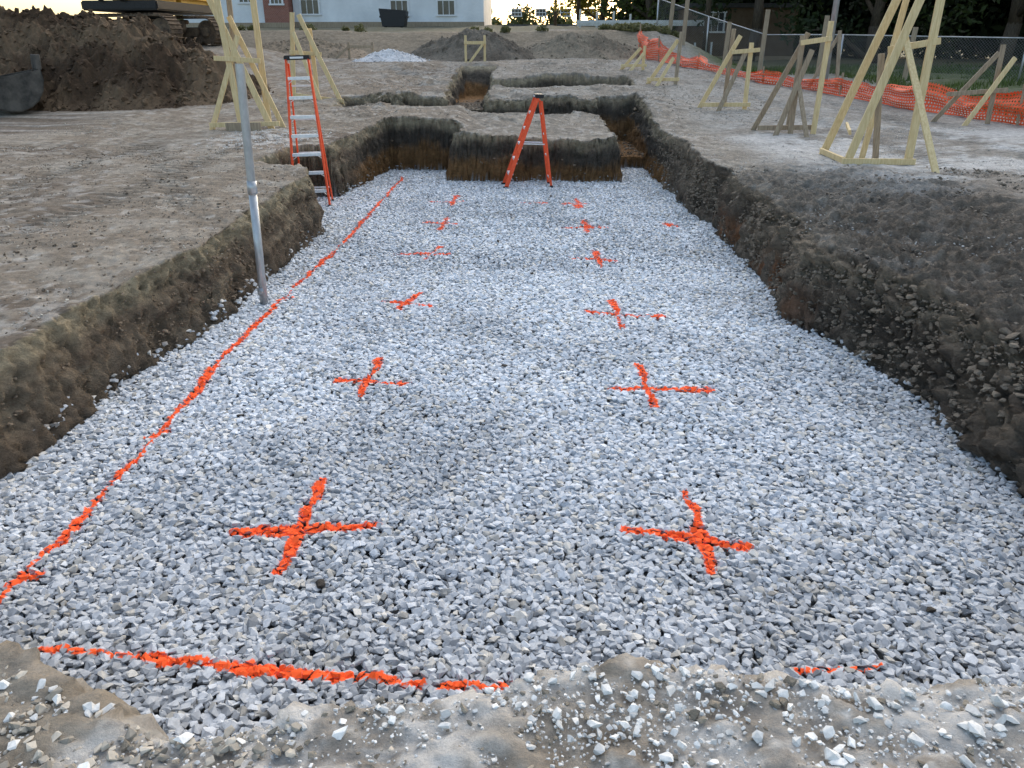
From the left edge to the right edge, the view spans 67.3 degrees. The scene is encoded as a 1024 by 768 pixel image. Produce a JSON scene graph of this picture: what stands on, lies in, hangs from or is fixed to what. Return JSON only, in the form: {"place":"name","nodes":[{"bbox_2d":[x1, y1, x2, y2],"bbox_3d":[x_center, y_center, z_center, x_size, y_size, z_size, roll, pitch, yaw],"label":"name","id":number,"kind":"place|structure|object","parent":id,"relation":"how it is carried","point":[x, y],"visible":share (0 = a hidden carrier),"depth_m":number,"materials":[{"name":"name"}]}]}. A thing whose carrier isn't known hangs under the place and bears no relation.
{"place":"outdoors","nodes":[
{"label":"outdoors","id":0,"kind":"place"},
{"bbox_2d":[0,0,625,23],"label":"sky","id":1,"kind":"structure","parent":0,"point":[500,8],"materials":[{"name":"white"}]},
{"bbox_2d":[0,25,1023,767],"bbox_3d":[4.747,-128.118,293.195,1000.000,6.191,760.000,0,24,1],"label":"ground","id":2,"kind":"structure","parent":0,"point":[488,133],"depth_m":7.61,"materials":[{"name":"soil"}]},
{"bbox_2d":[0,0,221,112],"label":"excavator","id":3,"kind":"object","parent":2,"relation":"on","point":[21,91],"visible":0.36,"depth_m":23.60,"materials":[{"name":"metal"}]},
{"bbox_2d":[0,5,273,111],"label":"dirt pile","id":4,"kind":"object","parent":2,"relation":"on","point":[91,60],"visible":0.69,"depth_m":18.75,"materials":[{"name":"brown soil"}]},
{"bbox_2d":[0,176,408,621],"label":"spray paint line","id":5,"kind":"object","parent":2,"relation":"on","point":[138,452],"visible":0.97,"depth_m":5.14,"materials":[{"name":"paint"}]},
{"bbox_2d":[183,0,264,26],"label":"white shed","id":6,"kind":"structure","parent":2,"relation":"on","point":[242,13],"depth_m":44.96,"materials":[{"name":"paint"}]},
{"bbox_2d":[237,0,249,3],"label":"window","id":7,"kind":"structure","parent":6,"relation":"in","point":[239,1],"depth_m":44.63,"materials":[{"name":"white glass"}]},
{"bbox_2d":[206,0,285,130],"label":"batter board","id":8,"kind":"object","parent":2,"relation":"on","point":[232,40],"visible":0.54,"depth_m":15.28,"materials":[{"name":"brown wood"}]},
{"bbox_2d":[235,63,267,304],"bbox_3d":[-2.591,-1.837,7.695,0.164,2.535,0.096,0,24,1],"label":"steel pole","id":9,"kind":"object","parent":2,"relation":"on","point":[252,191],"visible":0.94,"depth_m":7.59,"materials":[{"name":"grey metal"}]},
{"bbox_2d":[263,0,292,22],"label":"walls","id":10,"kind":"structure","parent":2,"relation":"on","point":[276,13],"depth_m":44.55,"materials":[{"name":"red brick"}]},
{"bbox_2d":[269,0,284,4],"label":"window","id":11,"kind":"structure","parent":10,"relation":"attached to","point":[275,2],"depth_m":44.26,"materials":[{"name":"white glass"}]},
{"bbox_2d":[265,23,289,27],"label":"foundation","id":12,"kind":"object","parent":10,"relation":"attached to","point":[284,25],"visible":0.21,"depth_m":44.73,"materials":[{"name":"grey concrete"}]},
{"bbox_2d":[283,55,333,206],"bbox_3d":[-3.467,-4.218,12.944,0.642,2.425,0.592,-3,24,-2],"label":"step ladder","id":13,"kind":"object","parent":2,"relation":"on","point":[295,136],"visible":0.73,"depth_m":12.83,"materials":[{"name":"plastic"}]},
{"bbox_2d":[253,37,367,57],"bbox_3d":[-7.961,-12.423,28.741,6.850,1.113,3.200,0,24,1],"label":"dirt mound","id":14,"kind":"object","parent":2,"relation":"on","point":[329,50],"visible":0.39,"depth_m":28.25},
{"bbox_2d":[335,42,373,59],"bbox_3d":[-5.718,-11.902,27.596,1.524,0.678,0.120,0,24,-1],"label":"batter board","id":15,"kind":"object","parent":14,"relation":"on","point":[349,46],"visible":0.67,"depth_m":27.50,"materials":[{"name":"wood"}]},
{"bbox_2d":[289,12,344,104],"bbox_3d":[-4.978,-8.097,19.326,1.435,2.271,0.627,9,25,20],"label":"batter board","id":16,"kind":"object","parent":2,"relation":"on","point":[313,52],"visible":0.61,"depth_m":19.30,"materials":[{"name":"brown wood"}]},
{"bbox_2d":[319,353,421,403],"bbox_3d":[-1.181,-0.044,6.254,0.753,0.081,0.851,-14,27,-29],"label":"spray paint cross","id":17,"kind":"object","parent":2,"relation":"on","point":[381,382],"visible":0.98,"depth_m":6.17,"materials":[{"name":"paint"}]},
{"bbox_2d":[175,2,575,24],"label":"distant tree line","id":18,"kind":"object","parent":2,"relation":"on","point":[526,16],"visible":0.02,"depth_m":115.95,"materials":[{"name":"green plant"}]},
{"bbox_2d":[353,48,429,61],"bbox_3d":[-4.288,-11.497,27.135,3.400,0.653,2.073,0,24,1],"label":"gravel pile","id":19,"kind":"object","parent":2,"relation":"on","point":[389,55],"visible":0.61,"depth_m":26.85,"materials":[{"name":"white gravel"}]},
{"bbox_2d":[292,0,491,25],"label":"walls","id":20,"kind":"structure","parent":2,"relation":"on","point":[368,10],"depth_m":45.15,"materials":[{"name":"white paint"}]},
{"bbox_2d":[299,0,321,15],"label":"window","id":21,"kind":"structure","parent":20,"relation":"attached to","point":[309,7],"depth_m":45.09,"materials":[{"name":"white glass"}]},
{"bbox_2d":[295,22,483,27],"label":"foundation","id":22,"kind":"object","parent":20,"relation":"attached to","point":[367,24],"visible":0.29,"depth_m":45.35,"materials":[{"name":"grey concrete"}]},
{"bbox_2d":[389,0,409,15],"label":"window","id":23,"kind":"structure","parent":20,"relation":"attached to","point":[399,4],"depth_m":44.96,"materials":[{"name":"white glass"}]},
{"bbox_2d":[436,0,456,15],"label":"window","id":24,"kind":"structure","parent":20,"relation":"attached to","point":[445,7],"depth_m":44.98,"materials":[{"name":"white glass"}]},
{"bbox_2d":[379,8,408,27],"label":"dumpster","id":25,"kind":"object","parent":2,"relation":"on","point":[393,18],"visible":0.88,"depth_m":42.52,"materials":[{"name":"black metal"}]},
{"bbox_2d":[365,288,442,313],"bbox_3d":[-1.060,-0.857,8.098,0.818,0.080,0.740,-16,28,-33],"label":"spray paint cross","id":26,"kind":"object","parent":2,"relation":"on","point":[408,302],"visible":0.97,"depth_m":8.05,"materials":[{"name":"paint"}]},
{"bbox_2d":[384,245,456,263],"bbox_3d":[-1.149,-1.687,10.034,0.912,0.083,0.747,-13,27,-28],"label":"spray paint cross","id":27,"kind":"object","parent":2,"relation":"on","point":[427,253],"visible":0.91,"depth_m":10.05,"materials":[{"name":"paint"}]},
{"bbox_2d":[424,194,471,208],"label":"spray paint cross","id":28,"kind":"object","parent":2,"relation":"on","point":[455,200],"visible":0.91,"depth_m":13.49,"materials":[{"name":"paint"}]},
{"bbox_2d":[237,22,679,37],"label":"weeds","id":29,"kind":"object","parent":2,"relation":"on","point":[634,27],"visible":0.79,"depth_m":31.07,"materials":[{"name":"green plant"}]},
{"bbox_2d":[409,28,534,61],"bbox_3d":[-1.541,-12.470,28.721,6.200,1.526,3.650,0,24,1],"label":"dirt mound","id":30,"kind":"object","parent":2,"relation":"on","point":[498,47],"visible":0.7,"depth_m":27.99,"materials":[{"name":"brown soil"}]},
{"bbox_2d":[417,663,531,704],"bbox_3d":[-0.145,1.290,3.250,0.550,0.072,0.252,0,24,1],"label":"spray paint line","id":31,"kind":"object","parent":2,"relation":"on","point":[477,676],"visible":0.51,"depth_m":3.29,"materials":[{"name":"paint"}]},
{"bbox_2d":[464,35,485,62],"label":"batter board","id":32,"kind":"object","parent":2,"relation":"on","point":[482,43],"visible":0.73,"depth_m":26.04,"materials":[{"name":"brown wood"}]},
{"bbox_2d":[0,163,1023,745],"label":"gravel","id":33,"kind":"structure","parent":2,"relation":"on","point":[718,323],"depth_m":4.78,"materials":[{"name":"grey gravel"}]},
{"bbox_2d":[23,628,439,703],"bbox_3d":[-1.253,1.237,3.336,1.913,0.101,0.285,2,24,5],"label":"spray paint line","id":34,"kind":"object","parent":33,"relation":"on","point":[114,656],"visible":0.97,"depth_m":3.32,"materials":[{"name":"paint"}]},
{"bbox_2d":[208,472,397,589],"bbox_3d":[-1.170,0.793,4.328,0.912,0.094,0.872,-21,31,-39],"label":"spray paint cross","id":35,"kind":"object","parent":33,"relation":"on","point":[291,534],"visible":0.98,"depth_m":4.26,"materials":[{"name":"paint"}]},
{"bbox_2d":[415,217,464,232],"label":"spray paint cross","id":36,"kind":"object","parent":33,"relation":"on","point":[439,224],"visible":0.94,"depth_m":11.77,"materials":[{"name":"paint"}]},
{"bbox_2d":[556,197,596,209],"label":"spray paint cross","id":37,"kind":"object","parent":33,"relation":"on","point":[579,203],"visible":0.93,"depth_m":13.33,"materials":[{"name":"paint"}]},
{"bbox_2d":[556,218,615,234],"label":"spray paint cross","id":38,"kind":"object","parent":33,"relation":"on","point":[591,227],"visible":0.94,"depth_m":11.54,"materials":[{"name":"paint"}]},
{"bbox_2d":[602,477,772,589],"bbox_3d":[1.052,0.815,4.297,0.823,0.078,0.871,21,31,40],"label":"spray paint cross","id":39,"kind":"object","parent":33,"relation":"on","point":[697,514],"visible":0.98,"depth_m":4.20,"materials":[{"name":"paint"}]},
{"bbox_2d":[765,647,904,687],"bbox_3d":[1.399,1.239,3.330,0.612,0.086,0.279,0,24,1],"label":"spray paint line","id":40,"kind":"object","parent":33,"relation":"on","point":[814,666],"visible":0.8,"depth_m":3.33,"materials":[{"name":"paint"}]},
{"bbox_2d":[0,59,1023,767],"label":"loose stones","id":41,"kind":"object","parent":2,"relation":"on","point":[666,757],"visible":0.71,"depth_m":2.13,"materials":[{"name":"stone"}]},
{"bbox_2d":[0,87,1023,767],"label":"dirt clods","id":42,"kind":"object","parent":2,"relation":"on","point":[1008,335],"visible":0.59,"depth_m":6.59,"materials":[{"name":"brown soil"}]},
{"bbox_2d":[501,93,552,187],"bbox_3d":[0.291,-4.661,14.797,0.972,1.733,0.542,-2,24,-5],"label":"step ladder","id":43,"kind":"object","parent":2,"relation":"on","point":[520,143],"visible":0.9,"depth_m":14.72,"materials":[{"name":"plastic"}]},
{"bbox_2d":[514,200,554,204],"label":"spray paint cross","id":44,"kind":"object","parent":2,"relation":"on","point":[534,202],"visible":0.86,"depth_m":13.43,"materials":[{"name":"paint"}]},
{"bbox_2d":[499,8,595,26],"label":"distant warehouse","id":45,"kind":"structure","parent":2,"relation":"on","point":[518,12],"depth_m":94.65,"materials":[{"name":"beige"}]},
{"bbox_2d":[511,9,521,16],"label":"window","id":46,"kind":"structure","parent":45,"relation":"in","point":[514,12],"depth_m":94.58,"materials":[{"name":"white glass"}]},
{"bbox_2d":[535,8,546,16],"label":"window","id":47,"kind":"structure","parent":45,"relation":"in","point":[539,12],"depth_m":94.54,"materials":[{"name":"white glass"}]},
{"bbox_2d":[560,9,570,16],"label":"window","id":48,"kind":"structure","parent":45,"relation":"in","point":[567,15],"depth_m":94.56,"materials":[{"name":"white glass"}]},
{"bbox_2d":[553,0,556,25],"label":"utility pole","id":49,"kind":"object","parent":2,"relation":"on","point":[555,16],"depth_m":67.54,"materials":[{"name":"brown wood"}]},
{"bbox_2d":[576,0,580,20],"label":"utility pole","id":50,"kind":"object","parent":2,"relation":"on","point":[578,8],"depth_m":55.61,"materials":[{"name":"brown wood"}]},
{"bbox_2d":[525,32,641,59],"bbox_3d":[2.653,-12.577,28.939,5.950,1.250,3.200,0,24,1],"label":"dirt mound","id":51,"kind":"object","parent":2,"relation":"on","point":[595,45],"visible":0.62,"depth_m":28.50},
{"bbox_2d":[553,0,618,26],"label":"maple tree","id":52,"kind":"object","parent":2,"relation":"on","point":[588,5],"visible":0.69,"depth_m":58.97,"materials":[{"name":"green plant"}]},
{"bbox_2d":[559,248,627,271],"bbox_3d":[1.104,-1.587,9.816,0.816,0.082,1.074,-15,27,-30],"label":"spray paint cross","id":53,"kind":"object","parent":2,"relation":"on","point":[604,262],"visible":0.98,"depth_m":9.78,"materials":[{"name":"paint"}]},
{"bbox_2d":[600,0,604,19],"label":"utility pole","id":54,"kind":"object","parent":2,"relation":"on","point":[601,15],"depth_m":49.41,"materials":[{"name":"green wood"}]},
{"bbox_2d":[574,298,673,332],"bbox_3d":[1.091,-0.689,7.745,0.831,0.086,0.924,-21,31,-39],"label":"spray paint cross","id":55,"kind":"object","parent":2,"relation":"on","point":[617,308],"visible":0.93,"depth_m":7.75,"materials":[{"name":"paint"}]},
{"bbox_2d":[619,46,646,70],"bbox_3d":[3.753,-10.045,23.872,0.864,0.856,0.535,0,24,1],"label":"batter board","id":56,"kind":"object","parent":2,"relation":"on","point":[643,65],"visible":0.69,"depth_m":23.86,"materials":[{"name":"brown wood"}]},
{"bbox_2d":[594,0,697,30],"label":"maple tree","id":57,"kind":"object","parent":2,"relation":"on","point":[650,6],"visible":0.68,"depth_m":46.78,"materials":[{"name":"green plant"}]},
{"bbox_2d":[576,9,715,54],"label":"guard rail","id":58,"kind":"object","parent":2,"relation":"on","point":[580,22],"visible":0.5,"depth_m":41.46,"materials":[{"name":"metal"}]},
{"bbox_2d":[593,360,726,416],"bbox_3d":[1.115,0.034,6.088,0.832,0.083,0.959,-20,30,-38],"label":"spray paint cross","id":59,"kind":"object","parent":2,"relation":"on","point":[645,386],"visible":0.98,"depth_m":6.03,"materials":[{"name":"paint"}]},
{"bbox_2d":[646,32,682,85],"bbox_3d":[4.196,-8.895,21.202,0.951,1.502,0.536,0,24,1],"label":"batter board","id":60,"kind":"object","parent":2,"relation":"on","point":[675,79],"visible":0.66,"depth_m":21.21,"materials":[{"name":"brown wood"}]},
{"bbox_2d":[647,219,688,230],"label":"spray paint cross","id":61,"kind":"object","parent":2,"relation":"on","point":[668,224],"visible":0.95,"depth_m":11.76,"materials":[{"name":"paint"}]},
{"bbox_2d":[668,0,674,33],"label":"wooden post","id":62,"kind":"object","parent":2,"relation":"on","point":[672,7],"visible":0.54,"depth_m":31.02,"materials":[{"name":"brown wood"}]},
{"bbox_2d":[682,0,689,44],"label":"wooden post","id":63,"kind":"object","parent":2,"relation":"on","point":[685,19],"visible":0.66,"depth_m":29.74,"materials":[{"name":"wood"}]},
{"bbox_2d":[702,0,711,50],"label":"utility pole","id":64,"kind":"object","parent":2,"relation":"on","point":[708,7],"depth_m":37.79,"materials":[{"name":"wood"}]},
{"bbox_2d":[722,22,731,62],"bbox_3d":[7.889,-12.438,28.271,0.220,1.606,0.038,0,24,1],"label":"wooden post","id":65,"kind":"object","parent":2,"relation":"on","point":[727,39],"visible":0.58,"depth_m":28.18,"materials":[{"name":"wood"}]},
{"bbox_2d":[698,29,759,110],"bbox_3d":[5.036,-7.259,17.940,1.116,1.896,0.872,-9,25,-21],"label":"batter board","id":66,"kind":"object","parent":2,"relation":"on","point":[727,61],"visible":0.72,"depth_m":17.93,"materials":[{"name":"brown wood"}]},
{"bbox_2d":[666,3,803,60],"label":"garage","id":67,"kind":"structure","parent":2,"relation":"on","point":[742,15],"depth_m":42.52,"materials":[{"name":"brown"}]},
{"bbox_2d":[709,11,726,32],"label":"window","id":68,"kind":"structure","parent":67,"relation":"in","point":[722,16],"depth_m":42.34,"materials":[{"name":"grey glass"}]},
{"bbox_2d":[689,0,828,61],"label":"oak tree","id":69,"kind":"object","parent":2,"relation":"on","point":[757,20],"visible":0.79,"depth_m":38.67,"materials":[{"name":"green plant"}]},
{"bbox_2d":[757,9,770,73],"bbox_3d":[9.082,-12.304,27.765,0.220,2.204,0.038,0,24,1],"label":"wooden post","id":70,"kind":"object","parent":2,"relation":"on","point":[763,40],"visible":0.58,"depth_m":27.71,"materials":[{"name":"brown wood"}]},
{"bbox_2d":[750,21,833,136],"bbox_3d":[5.584,-5.916,15.079,1.161,2.179,1.403,-10,25,-22],"label":"batter board","id":71,"kind":"object","parent":2,"relation":"on","point":[791,103],"visible":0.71,"depth_m":14.98,"materials":[{"name":"brown wood"}]},
{"bbox_2d":[606,0,1023,60],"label":"shrub thicket","id":72,"kind":"object","parent":2,"relation":"on","point":[995,22],"visible":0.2,"depth_m":41.08,"materials":[{"name":"green plant"}]},
{"bbox_2d":[815,15,829,75],"bbox_3d":[10.659,-11.560,26.427,0.220,2.005,0.038,0,24,1],"label":"wooden post","id":73,"kind":"object","parent":2,"relation":"on","point":[822,44],"visible":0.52,"depth_m":26.37,"materials":[{"name":"brown wood"}]},
{"bbox_2d":[807,30,841,88],"bbox_3d":[8.959,-9.169,21.933,0.889,1.683,0.237,0,24,1],"label":"batter board","id":74,"kind":"object","parent":2,"relation":"on","point":[837,39],"visible":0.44,"depth_m":21.89,"materials":[{"name":"brown wood"}]},
{"bbox_2d":[637,24,1023,125],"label":"safety fence","id":75,"kind":"object","parent":2,"relation":"on","point":[842,81],"visible":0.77,"depth_m":19.16,"materials":[{"name":"orange plastic"}]},
{"bbox_2d":[824,0,839,85],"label":"street lamp","id":76,"kind":"object","parent":2,"relation":"on","point":[835,9],"depth_m":22.09,"materials":[{"name":"metal"}]},
{"bbox_2d":[656,0,1023,81],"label":"chain link fence","id":77,"kind":"object","parent":2,"relation":"on","point":[843,35],"visible":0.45,"depth_m":27.10,"materials":[{"name":"metal"}]},
{"bbox_2d":[805,0,887,57],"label":"oak tree","id":78,"kind":"object","parent":2,"relation":"on","point":[808,2],"visible":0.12,"depth_m":42.76,"materials":[{"name":"green plant"}]},
{"bbox_2d":[779,0,971,63],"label":"oak tree","id":79,"kind":"object","parent":2,"relation":"on","point":[877,10],"visible":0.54,"depth_m":35.80,"materials":[{"name":"green plant"}]},
{"bbox_2d":[819,0,944,172],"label":"batter board","id":80,"kind":"object","parent":2,"relation":"on","point":[871,117],"visible":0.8,"depth_m":11.46,"materials":[{"name":"brown wood"}]},
{"bbox_2d":[902,27,918,79],"bbox_3d":[13.038,-10.767,25.207,0.220,1.705,0.038,0,24,1],"label":"wooden post","id":81,"kind":"object","parent":2,"relation":"on","point":[912,39],"visible":0.42,"depth_m":25.02,"materials":[{"name":"brown wood"}]},
{"bbox_2d":[919,0,1023,65],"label":"oak tree","id":82,"kind":"object","parent":2,"relation":"on","point":[1014,22],"visible":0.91,"depth_m":33.26,"materials":[{"name":"green plant"}]},
{"bbox_2d":[930,44,1016,125],"bbox_3d":[9.754,-6.231,16.211,1.443,1.703,0.530,7,24,15],"label":"batter board","id":83,"kind":"object","parent":2,"relation":"on","point":[993,89],"visible":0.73,"depth_m":16.25,"materials":[{"name":"brown wood"}]},
{"bbox_2d":[713,55,1023,119],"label":"grass","id":84,"kind":"structure","parent":0,"point":[1004,82],"depth_m":27.30,"materials":[{"name":"green plant"}]}
]}

